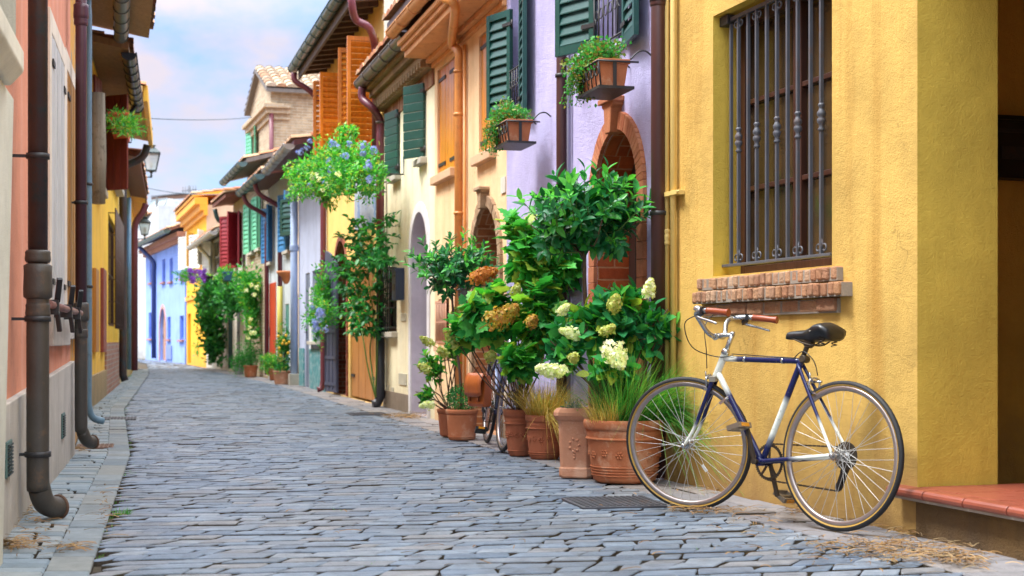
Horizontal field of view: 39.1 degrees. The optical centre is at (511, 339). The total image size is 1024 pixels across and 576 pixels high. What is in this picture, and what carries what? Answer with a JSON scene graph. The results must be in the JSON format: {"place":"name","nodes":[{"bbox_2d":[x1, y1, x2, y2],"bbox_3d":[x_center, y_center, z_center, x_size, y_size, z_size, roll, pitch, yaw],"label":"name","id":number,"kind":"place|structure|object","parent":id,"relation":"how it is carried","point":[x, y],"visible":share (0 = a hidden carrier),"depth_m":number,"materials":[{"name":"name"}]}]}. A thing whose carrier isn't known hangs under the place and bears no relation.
{"place":"outdoors","nodes":[
{"label":"outdoors","id":0,"kind":"place"},
{"bbox_2d":[0,369,142,575],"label":"pavement","id":1,"kind":"structure","parent":0,"point":[73,480],"depth_m":8.02,"materials":[{"name":"stone"}]},
{"bbox_2d":[3,442,126,555],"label":"dry litter","id":2,"kind":"object","parent":1,"relation":"on","point":[8,542],"visible":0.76,"depth_m":6.12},
{"bbox_2d":[76,443,113,448],"bbox_3d":[-3.424,0.883,11.821,0.300,0.034,0.420,0,0,-14],"label":"drain cover","id":3,"kind":"object","parent":1,"relation":"on","point":[106,445],"visible":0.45,"depth_m":11.73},
{"bbox_2d":[89,416,136,420],"bbox_3d":[-4.418,0.883,15.946,0.500,0.034,0.500,0,0,-14],"label":"drain cover","id":4,"kind":"object","parent":1,"relation":"on","point":[126,418],"visible":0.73,"depth_m":15.90,"materials":[{"name":"metal"}]},
{"bbox_2d":[138,197,182,358],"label":"white house","id":5,"kind":"structure","parent":0,"point":[161,214],"depth_m":78.28,"materials":[{"name":"paint"}]},
{"bbox_2d":[151,187,230,199],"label":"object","id":6,"kind":"structure","parent":0,"point":[174,196],"depth_m":88.64,"materials":[{"name":"paint"}]},
{"bbox_2d":[183,185,196,191],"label":"antenna","id":7,"kind":"object","parent":6,"relation":"on","point":[189,190],"visible":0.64,"depth_m":89.72,"materials":[{"name":"metal"}]},
{"bbox_2d":[92,0,328,204],"label":"sky","id":8,"kind":"structure","parent":0,"point":[199,59],"materials":[{"name":"blue"}]},
{"bbox_2d":[34,359,963,575],"bbox_3d":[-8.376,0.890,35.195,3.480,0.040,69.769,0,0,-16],"label":"road","id":9,"kind":"structure","parent":0,"point":[193,505],"depth_m":7.38,"materials":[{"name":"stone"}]},
{"bbox_2d":[43,369,148,575],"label":"kerb","id":10,"kind":"structure","parent":9,"relation":"on","point":[78,561],"depth_m":7.54,"materials":[{"name":"stone"}]},
{"bbox_2d":[108,507,131,515],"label":"weed","id":11,"kind":"object","parent":9,"relation":"on","point":[122,512],"visible":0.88,"depth_m":7.22,"materials":[{"name":"green plant"}]},
{"bbox_2d":[346,412,390,415],"bbox_3d":[-1.697,0.883,16.971,0.450,0.034,0.500,0,0,-16],"label":"drain cover","id":12,"kind":"object","parent":9,"relation":"on","point":[364,413],"visible":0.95,"depth_m":16.90,"materials":[{"name":"metal"}]},
{"bbox_2d":[553,407,599,478],"bbox_3d":[0.418,0.653,9.170,0.274,0.443,0.274,0,0,14],"label":"terracotta pot","id":13,"kind":"object","parent":9,"relation":"on","point":[575,462],"visible":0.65,"depth_m":9.07,"materials":[{"name":"ceramic"}]},
{"bbox_2d":[559,393,593,410],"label":"plant","id":14,"kind":"object","parent":13,"relation":"in","point":[572,404],"visible":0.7,"depth_m":9.11,"materials":[{"name":"green plant"}]},
{"bbox_2d":[506,156,655,407],"bbox_3d":[0.510,-0.361,9.218,1.118,1.643,0.887,0,0,0],"label":"laurel tree","id":15,"kind":"object","parent":13,"relation":"in","point":[591,220],"visible":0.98,"depth_m":9.12,"materials":[{"name":"green plant"}]},
{"bbox_2d":[562,495,666,510],"bbox_3d":[0.545,0.883,7.741,0.462,0.034,0.462,0,0,-12],"label":"drain cover","id":16,"kind":"object","parent":9,"relation":"on","point":[618,502],"visible":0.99,"depth_m":7.67,"materials":[{"name":"metal"}]},
{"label":"terracotta pot","id":17,"kind":"object","parent":9,"relation":"on","visible":0},
{"bbox_2d":[192,341,198,356],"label":"leafy shrub","id":18,"kind":"object","parent":17,"relation":"in","point":[197,351],"visible":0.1,"depth_m":48.50,"materials":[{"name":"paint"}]},
{"bbox_2d":[199,368,1023,575],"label":"footpath","id":19,"kind":"structure","parent":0,"point":[803,522],"depth_m":7.17,"materials":[{"name":"stone"}]},
{"bbox_2d":[234,366,243,374],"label":"terracotta pot","id":20,"kind":"object","parent":19,"relation":"on","point":[238,371],"visible":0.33,"depth_m":36.04,"materials":[{"name":"ceramic"}]},
{"bbox_2d":[243,365,257,376],"bbox_3d":[-6.105,0.737,33.638,0.349,0.274,0.349,0,0,0],"label":"terracotta pot","id":21,"kind":"object","parent":19,"relation":"on","point":[250,371],"visible":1,"depth_m":33.51,"materials":[{"name":"ceramic"}]},
{"bbox_2d":[223,336,262,376],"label":"feathery shrub","id":22,"kind":"object","parent":21,"relation":"in","point":[241,360],"visible":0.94,"depth_m":33.61,"materials":[{"name":"green plant"}]},
{"bbox_2d":[269,368,274,379],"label":"terracotta pot","id":23,"kind":"object","parent":19,"relation":"on","point":[271,376],"visible":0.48,"depth_m":30.90,"materials":[{"name":"ceramic"}]},
{"bbox_2d":[259,350,276,376],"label":"round shrub","id":24,"kind":"object","parent":23,"relation":"in","point":[269,361],"visible":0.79,"depth_m":30.92,"materials":[{"name":"green plant"}]},
{"bbox_2d":[273,370,289,384],"bbox_3d":[-4.492,0.739,28.139,0.375,0.271,0.375,0,0,0],"label":"terracotta pot","id":25,"kind":"object","parent":19,"relation":"on","point":[281,377],"visible":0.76,"depth_m":28.00,"materials":[{"name":"ceramic"}]},
{"bbox_2d":[270,318,289,373],"bbox_3d":[-4.467,0.220,28.097,0.548,1.284,0.528,0,0,34],"label":"lemon tree","id":26,"kind":"object","parent":25,"relation":"in","point":[283,344],"visible":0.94,"depth_m":28.08,"materials":[{"name":"green plant"}]},
{"bbox_2d":[369,410,425,420],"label":"leaf litter","id":27,"kind":"object","parent":19,"relation":"on","point":[407,415],"visible":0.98,"depth_m":16.19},
{"bbox_2d":[437,408,451,436],"bbox_3d":[-0.551,0.749,13.050,0.260,0.250,0.260,0,0,0],"label":"terracotta pot","id":28,"kind":"object","parent":19,"relation":"on","point":[442,418],"visible":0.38,"depth_m":12.96,"materials":[{"name":"ceramic"}]},
{"bbox_2d":[413,307,462,410],"bbox_3d":[-0.663,0.178,12.848,0.582,0.954,0.401,0,0,-38],"label":"hydrangea","id":29,"kind":"object","parent":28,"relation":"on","point":[432,368],"visible":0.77,"depth_m":12.84,"materials":[{"name":"green plant"}]},
{"bbox_2d":[446,408,477,440],"bbox_3d":[-0.438,0.740,12.580,0.286,0.268,0.286,0,0,0],"label":"terracotta pot","id":30,"kind":"object","parent":19,"relation":"on","point":[461,425],"visible":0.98,"depth_m":12.47,"materials":[{"name":"ceramic"}]},
{"bbox_2d":[399,226,503,409],"bbox_3d":[-0.536,-0.183,12.529,0.951,1.628,0.844,0,0,0],"label":"laurel tree","id":31,"kind":"object","parent":30,"relation":"in","point":[454,271],"visible":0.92,"depth_m":12.53,"materials":[{"name":"green plant"}]},
{"bbox_2d":[443,383,476,409],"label":"boxwood","id":32,"kind":"object","parent":30,"relation":"in","point":[454,400],"visible":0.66,"depth_m":12.53,"materials":[{"name":"green plant"}]},
{"bbox_2d":[475,337,521,451],"bbox_3d":[-0.093,0.352,11.723,0.524,1.046,1.719,6,-1,-9],"label":"bicycle","id":33,"kind":"object","parent":19,"relation":"on","point":[495,407],"visible":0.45,"depth_m":11.74,"materials":[{"name":"paint"}]},
{"bbox_2d":[464,365,491,406],"bbox_3d":[-0.278,0.377,11.740,0.130,0.338,0.225,0,0,-38],"label":"leather bag","id":34,"kind":"object","parent":33,"relation":"hanging from","point":[477,390],"visible":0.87,"depth_m":11.68,"materials":[{"name":"orange leather"}]},
{"bbox_2d":[503,408,530,455],"bbox_3d":[0.060,0.699,10.870,0.256,0.350,0.256,0,0,0],"label":"terracotta pot","id":35,"kind":"object","parent":19,"relation":"on","point":[515,423],"visible":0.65,"depth_m":10.78,"materials":[{"name":"ceramic"}]},
{"bbox_2d":[442,205,582,409],"bbox_3d":[-0.062,-0.210,10.787,1.217,1.589,0.744,0,0,30],"label":"hydrangea","id":36,"kind":"object","parent":35,"relation":"in","point":[491,317],"visible":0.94,"depth_m":10.65,"materials":[{"name":"green plant"}]},
{"bbox_2d":[525,414,559,459],"bbox_3d":[0.239,0.712,10.570,0.286,0.325,0.286,0,0,0],"label":"terracotta pot","id":37,"kind":"object","parent":19,"relation":"on","point":[540,437],"visible":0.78,"depth_m":10.46,"materials":[{"name":"ceramic"}]},
{"bbox_2d":[502,374,586,462],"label":"ornamental grass","id":38,"kind":"object","parent":37,"relation":"in","point":[547,406],"depth_m":10.45,"materials":[{"name":"plant"}]},
{"bbox_2d":[583,417,665,483],"bbox_3d":[0.695,0.681,8.890,0.510,0.385,0.510,0,0,0],"label":"terracotta pot","id":39,"kind":"object","parent":19,"relation":"on","point":[609,456],"visible":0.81,"depth_m":8.70,"materials":[{"name":"ceramic"}]},
{"bbox_2d":[535,275,680,408],"bbox_3d":[0.608,0.074,8.844,0.921,0.959,0.707,0,0,22],"label":"hydrangea","id":40,"kind":"object","parent":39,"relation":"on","point":[610,318],"visible":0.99,"depth_m":8.86,"materials":[{"name":"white plant"}]},
{"bbox_2d":[526,338,743,495],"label":"ornamental grass","id":41,"kind":"object","parent":39,"relation":"in","point":[621,409],"depth_m":8.69,"materials":[{"name":"green plant"}]},
{"bbox_2d":[285,485,1021,573],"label":"dry litter","id":42,"kind":"object","parent":19,"relation":"on","point":[953,554],"visible":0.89,"depth_m":5.93,"materials":[{"name":"brown plant"}]},
{"bbox_2d":[626,305,904,531],"bbox_3d":[1.231,0.360,6.972,0.521,1.032,1.642,6,-4,-38],"label":"bicycle","id":43,"kind":"object","parent":19,"relation":"on","point":[843,455],"visible":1,"depth_m":6.87,"materials":[{"name":"paint"}]},
{"bbox_2d":[664,0,1023,560],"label":"yellow house","id":44,"kind":"structure","parent":0,"point":[832,161],"depth_m":7.07,"materials":[{"name":"paint"}]},
{"bbox_2d":[741,0,831,273],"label":"window","id":45,"kind":"structure","parent":44,"relation":"in","point":[822,261],"depth_m":7.97,"materials":[{"name":"brown metal"}]},
{"bbox_2d":[998,114,1023,180],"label":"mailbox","id":46,"kind":"object","parent":44,"relation":"attached to","point":[1010,147],"visible":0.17,"depth_m":8.20,"materials":[{"name":"metal"}]},
{"label":"ground","id":47,"kind":"structure","parent":0,"visible":0},
{"bbox_2d":[0,0,98,565],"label":"salmon house","id":48,"kind":"structure","parent":47,"relation":"on","point":[44,312],"depth_m":7.12,"materials":[{"name":"paint"}]},
{"bbox_2d":[70,0,156,443],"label":"ochre house","id":49,"kind":"structure","parent":47,"relation":"on","point":[122,19],"depth_m":16.98,"materials":[{"name":"paint"}]},
{"bbox_2d":[92,29,143,406],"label":"yellow house","id":50,"kind":"structure","parent":47,"relation":"on","point":[115,74],"depth_m":20.80,"materials":[{"name":"paint"}]},
{"bbox_2d":[106,112,132,142],"bbox_3d":[-5.666,-3.008,20.556,0.472,0.245,1.624,0,0,-13],"label":"window planter","id":51,"kind":"object","parent":50,"relation":"attached to","point":[118,130],"visible":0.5,"depth_m":20.01,"materials":[{"name":"orange plastic"}]},
{"bbox_2d":[105,104,152,139],"bbox_3d":[-5.329,-2.963,19.777,0.768,0.575,2.126,0,0,-16],"label":"hanging plant","id":52,"kind":"object","parent":51,"relation":"in","point":[130,118],"depth_m":19.30,"materials":[{"name":"green plant"}]},
{"bbox_2d":[105,81,152,394],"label":"yellow house","id":53,"kind":"structure","parent":47,"relation":"on","point":[116,270],"depth_m":26.51,"materials":[{"name":"paint"}]},
{"bbox_2d":[108,220,113,326],"bbox_3d":[-7.222,-1.173,25.761,0.045,1.866,3.711,0,0,-13],"label":"window","id":54,"kind":"structure","parent":53,"relation":"in","point":[110,229],"depth_m":26.90,"materials":[{"name":"brown glass"}]},
{"bbox_2d":[118,148,148,382],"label":"house","id":55,"kind":"structure","parent":47,"relation":"on","point":[137,182],"depth_m":34.92,"materials":[{"name":"paint"}]},
{"bbox_2d":[144,144,160,177],"bbox_3d":[-8.948,-4.285,35.082,0.750,1.193,0.441,0,0,-13],"label":"street lantern","id":56,"kind":"object","parent":55,"relation":"attached to","point":[154,151],"visible":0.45,"depth_m":35.02,"materials":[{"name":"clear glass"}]},
{"bbox_2d":[131,196,147,373],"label":"yellow house","id":57,"kind":"structure","parent":47,"relation":"on","point":[136,203],"depth_m":39.24,"materials":[{"name":"paint"}]},
{"bbox_2d":[138,214,150,240],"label":"street lantern","id":58,"kind":"object","parent":57,"relation":"attached to","point":[144,220],"visible":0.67,"depth_m":40.27,"materials":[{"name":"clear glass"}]},
{"bbox_2d":[138,223,186,363],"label":"blue house","id":59,"kind":"structure","parent":47,"relation":"on","point":[166,321],"depth_m":57.99,"materials":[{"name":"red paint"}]},
{"bbox_2d":[163,316,165,359],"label":"door","id":60,"kind":"structure","parent":59,"relation":"in","point":[164,329],"depth_m":59.41,"materials":[{"name":"metal"}]},
{"bbox_2d":[169,317,170,338],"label":"window","id":61,"kind":"structure","parent":59,"relation":"in","point":[169,317],"depth_m":57.70,"materials":[{"name":"blue glass"}]},
{"bbox_2d":[182,316,183,339],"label":"window","id":62,"kind":"structure","parent":59,"relation":"in","point":[182,316],"depth_m":54.48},
{"bbox_2d":[173,186,240,367],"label":"amber house","id":63,"kind":"structure","parent":47,"relation":"on","point":[195,217],"depth_m":48.56,"materials":[{"name":"paint"}]},
{"bbox_2d":[186,224,232,371],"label":"white house","id":64,"kind":"structure","parent":47,"relation":"on","point":[209,249],"depth_m":43.99,"materials":[{"name":"paint"}]},
{"bbox_2d":[194,272,214,285],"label":"hanging plant","id":65,"kind":"object","parent":64,"relation":"hanging from","point":[208,274],"visible":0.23,"depth_m":40.28,"materials":[{"name":"green plant"}]},
{"bbox_2d":[187,277,242,368],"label":"ivy arch","id":66,"kind":"structure","parent":64,"relation":"attached to","point":[212,298],"depth_m":40.32,"materials":[{"name":"green plant"}]},
{"bbox_2d":[214,239,219,274],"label":"window","id":67,"kind":"structure","parent":64,"relation":"in","point":[217,244],"depth_m":44.00,"materials":[{"name":"brown glass"}]},
{"bbox_2d":[222,315,225,367],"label":"door","id":68,"kind":"structure","parent":64,"relation":"in","point":[224,364],"depth_m":41.65,"materials":[{"name":"metal"}]},
{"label":"window planter","id":69,"kind":"object","parent":64,"relation":"attached to","visible":0},
{"bbox_2d":[171,267,207,284],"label":"petunia","id":70,"kind":"object","parent":69,"relation":"in","point":[188,274],"visible":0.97,"depth_m":42.59,"materials":[{"name":"purple plant"}]},
{"bbox_2d":[210,188,246,373],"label":"plain house","id":71,"kind":"structure","parent":47,"relation":"on","point":[231,238],"depth_m":37.80,"materials":[{"name":"grey paint"}]},
{"bbox_2d":[148,188,218,194],"bbox_3d":[-8.698,-4.043,38.752,4.131,0.474,0.025,0,0,37],"label":"overhead cable","id":72,"kind":"object","parent":71,"relation":"attached to","point":[184,193],"visible":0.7,"depth_m":38.85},
{"bbox_2d":[237,312,239,365],"bbox_3d":[-7.228,-0.027,38.237,0.104,1.694,0.679,0,0,-18],"label":"door","id":73,"kind":"structure","parent":71,"relation":"in","point":[238,332],"depth_m":38.33,"materials":[{"name":"metal"}]},
{"bbox_2d":[240,215,242,266],"bbox_3d":[-7.068,-2.607,37.877,0.030,1.368,1.002,0,0,-18],"label":"window","id":74,"kind":"structure","parent":71,"relation":"in","point":[242,215],"depth_m":37.89,"materials":[{"name":"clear glass"}]},
{"bbox_2d":[219,147,278,378],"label":"brick house","id":75,"kind":"structure","parent":47,"relation":"on","point":[245,166],"depth_m":34.26,"materials":[{"name":"brick"}]},
{"bbox_2d":[212,263,234,285],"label":"hanging plant","id":76,"kind":"object","parent":75,"relation":"hanging from","point":[223,269],"visible":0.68,"depth_m":35.98,"materials":[{"name":"green plant"}]},
{"bbox_2d":[222,272,240,282],"bbox_3d":[-6.986,-1.570,36.213,0.682,0.246,0.824,0,0,-18],"label":"hanging planter","id":77,"kind":"object","parent":75,"relation":"attached to","point":[227,278],"visible":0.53,"depth_m":35.80,"materials":[{"name":"metal"}]},
{"bbox_2d":[227,258,262,355],"bbox_3d":[-5.789,-0.736,32.836,0.999,2.348,4.640,0,0,-20],"label":"climbing vine","id":78,"kind":"object","parent":75,"relation":"attached to","point":[248,288],"visible":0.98,"depth_m":33.68,"materials":[{"name":"green plant"}]},
{"bbox_2d":[235,166,290,378],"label":"grey house","id":79,"kind":"structure","parent":47,"relation":"on","point":[275,251],"depth_m":31.24,"materials":[{"name":"paint"}]},
{"bbox_2d":[267,282,275,357],"bbox_3d":[-5.288,-0.217,31.770,0.104,2.075,1.124,0,0,-17],"label":"door","id":80,"kind":"structure","parent":79,"relation":"in","point":[272,286],"depth_m":31.71,"materials":[{"name":"wood"}]},
{"bbox_2d":[273,208,273,260],"bbox_3d":[-5.259,-2.334,32.020,0.030,1.226,0.662,0,0,-17],"label":"window","id":81,"kind":"structure","parent":79,"relation":"in","point":[273,208],"depth_m":32.28,"materials":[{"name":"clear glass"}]},
{"bbox_2d":[285,304,288,365],"bbox_3d":[-4.605,0.045,29.546,0.104,1.549,0.564,0,0,-17],"label":"door","id":82,"kind":"structure","parent":79,"relation":"in","point":[287,305],"depth_m":29.58,"materials":[{"name":"wood"}]},
{"bbox_2d":[242,65,319,154],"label":"house","id":83,"kind":"structure","parent":47,"relation":"on","point":[278,109],"depth_m":38.81,"materials":[{"name":"brick"}]},
{"bbox_2d":[151,117,251,119],"bbox_3d":[-7.013,-5.099,33.050,0.020,1.745,11.103,0,0,0],"label":"overhead cable","id":84,"kind":"object","parent":83,"relation":"attached to","point":[199,119],"visible":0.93,"depth_m":32.19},
{"bbox_2d":[273,147,298,373],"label":"narrow house","id":85,"kind":"structure","parent":47,"relation":"on","point":[284,221],"depth_m":28.32,"materials":[{"name":"grey paint"}]},
{"bbox_2d":[261,132,325,391],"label":"grey house","id":86,"kind":"structure","parent":47,"relation":"on","point":[308,375],"depth_m":26.90,"materials":[{"name":"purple paint"}]},
{"bbox_2d":[304,273,309,386],"bbox_3d":[-3.768,-0.179,26.611,0.104,2.098,0.619,0,0,-15],"label":"door","id":87,"kind":"structure","parent":86,"relation":"in","point":[307,275],"depth_m":26.76,"materials":[{"name":"wood"}]},
{"bbox_2d":[316,271,319,340],"bbox_3d":[-3.360,-0.606,25.381,0.030,1.261,1.201,0,0,-15],"label":"window","id":88,"kind":"structure","parent":86,"relation":"in","point":[317,272],"depth_m":25.74,"materials":[{"name":"glass"}]},
{"bbox_2d":[287,0,393,405],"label":"saffron house","id":89,"kind":"structure","parent":47,"relation":"on","point":[343,39],"depth_m":21.65,"materials":[{"name":"paint"}]},
{"bbox_2d":[298,250,345,350],"bbox_3d":[-2.942,-0.613,22.075,0.742,1.635,2.976,0,0,0],"label":"plumbago","id":90,"kind":"object","parent":89,"relation":"attached to","point":[319,309],"visible":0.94,"depth_m":22.49,"materials":[{"name":"green plant"}]},
{"bbox_2d":[349,256,374,399],"bbox_3d":[-2.133,-0.172,20.651,0.104,2.023,2.134,0,0,-15],"label":"door","id":91,"kind":"structure","parent":89,"relation":"in","point":[361,384],"depth_m":20.65,"materials":[{"name":"wood"}]},
{"bbox_2d":[353,27,434,419],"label":"cream house","id":92,"kind":"structure","parent":47,"relation":"on","point":[395,84],"depth_m":17.26,"materials":[{"name":"paint"}]},
{"bbox_2d":[327,210,400,397],"bbox_3d":[-1.807,-0.457,18.426,0.701,2.414,3.327,0,0,-18],"label":"climbing rose","id":93,"kind":"object","parent":92,"relation":"attached to","point":[378,258],"visible":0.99,"depth_m":18.57,"materials":[{"name":"green plant"}]},
{"bbox_2d":[355,153,403,182],"bbox_3d":[-1.734,-2.115,17.883,0.632,0.226,1.324,0,0,-15],"label":"window planter","id":94,"kind":"object","parent":92,"relation":"attached to","point":[387,174],"visible":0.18,"depth_m":17.50,"materials":[{"name":"ceramic"}]},
{"bbox_2d":[281,121,390,213],"bbox_3d":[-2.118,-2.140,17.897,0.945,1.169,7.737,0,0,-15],"label":"plumbago","id":95,"kind":"object","parent":94,"relation":"in","point":[339,166],"visible":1,"depth_m":17.37,"materials":[{"name":"green plant"}]},
{"bbox_2d":[390,270,396,331],"bbox_3d":[-1.479,-0.509,18.467,0.030,0.807,0.838,0,0,-15],"label":"window","id":96,"kind":"structure","parent":92,"relation":"in","point":[393,316],"depth_m":18.69,"materials":[{"name":"black glass"}]},
{"bbox_2d":[390,268,404,300],"bbox_3d":[-1.404,-0.680,17.640,0.125,0.392,0.280,0,0,-15],"label":"mailbox","id":97,"kind":"object","parent":92,"relation":"attached to","point":[397,284],"visible":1,"depth_m":17.52,"materials":[{"name":"metal"}]},
{"bbox_2d":[398,115,399,172],"bbox_3d":[-1.370,-2.456,18.062,0.030,0.804,0.434,0,0,-15],"label":"window","id":98,"kind":"structure","parent":92,"relation":"in","point":[399,115],"depth_m":18.22,"materials":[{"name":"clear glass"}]},
{"bbox_2d":[425,94,425,156],"bbox_3d":[-0.941,-2.486,16.464,0.030,0.834,0.334,0,0,-15],"label":"window","id":99,"kind":"structure","parent":92,"relation":"in","point":[425,94],"depth_m":16.61,"materials":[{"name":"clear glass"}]},
{"bbox_2d":[382,0,506,437],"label":"peach house","id":100,"kind":"structure","parent":47,"relation":"on","point":[446,39],"depth_m":14.31,"materials":[{"name":"paint"}]},
{"bbox_2d":[447,299,448,331],"bbox_3d":[-0.638,-0.188,15.408,0.030,0.495,0.528,0,0,-15],"label":"window","id":101,"kind":"structure","parent":100,"relation":"in","point":[447,299],"depth_m":15.60,"materials":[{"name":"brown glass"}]},
{"bbox_2d":[457,286,468,298],"bbox_3d":[-0.496,-0.468,14.318,0.095,0.130,0.220,0,0,-15],"label":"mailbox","id":102,"kind":"object","parent":100,"relation":"attached to","point":[464,292],"visible":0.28,"depth_m":14.22,"materials":[{"name":"metal"}]},
{"bbox_2d":[486,0,669,479],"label":"lilac house","id":103,"kind":"structure","parent":47,"relation":"on","point":[531,45],"depth_m":10.44,"materials":[{"name":"paint"}]},
{"bbox_2d":[493,112,550,150],"bbox_3d":[0.075,-1.688,11.646,0.380,0.258,0.464,0,0,-15],"label":"window planter","id":104,"kind":"object","parent":103,"relation":"attached to","point":[514,135],"visible":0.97,"depth_m":11.45,"materials":[{"name":"ceramic"}]},
{"bbox_2d":[479,95,533,158],"bbox_3d":[-0.043,-1.735,11.731,0.381,0.499,0.583,0,0,-39],"label":"trailing plant","id":105,"kind":"object","parent":104,"relation":"in","point":[508,111],"visible":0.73,"depth_m":11.65,"materials":[{"name":"green plant"}]},
{"bbox_2d":[577,50,650,99],"bbox_3d":[0.667,-1.737,9.442,0.380,0.258,0.464,0,0,-15],"label":"window planter","id":106,"kind":"object","parent":103,"relation":"attached to","point":[606,80],"visible":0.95,"depth_m":9.25,"materials":[{"name":"ceramic"}]},
{"bbox_2d":[559,35,631,108],"bbox_3d":[0.536,-1.766,9.462,0.375,0.458,0.575,0,0,-31],"label":"trailing plant","id":107,"kind":"object","parent":106,"relation":"in","point":[593,52],"visible":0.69,"depth_m":9.44,"materials":[{"name":"green plant"}]},
{"bbox_2d":[612,0,629,41],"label":"window","id":108,"kind":"structure","parent":103,"relation":"in","point":[619,7],"depth_m":10.28,"materials":[{"name":"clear glass"}]},
{"bbox_2d":[629,162,636,383],"bbox_3d":[0.978,-0.294,10.006,0.049,2.228,0.848,0,0,-15],"label":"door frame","id":109,"kind":"structure","parent":103,"relation":"in","point":[632,254],"depth_m":10.33,"materials":[{"name":"wood"}]}
]}

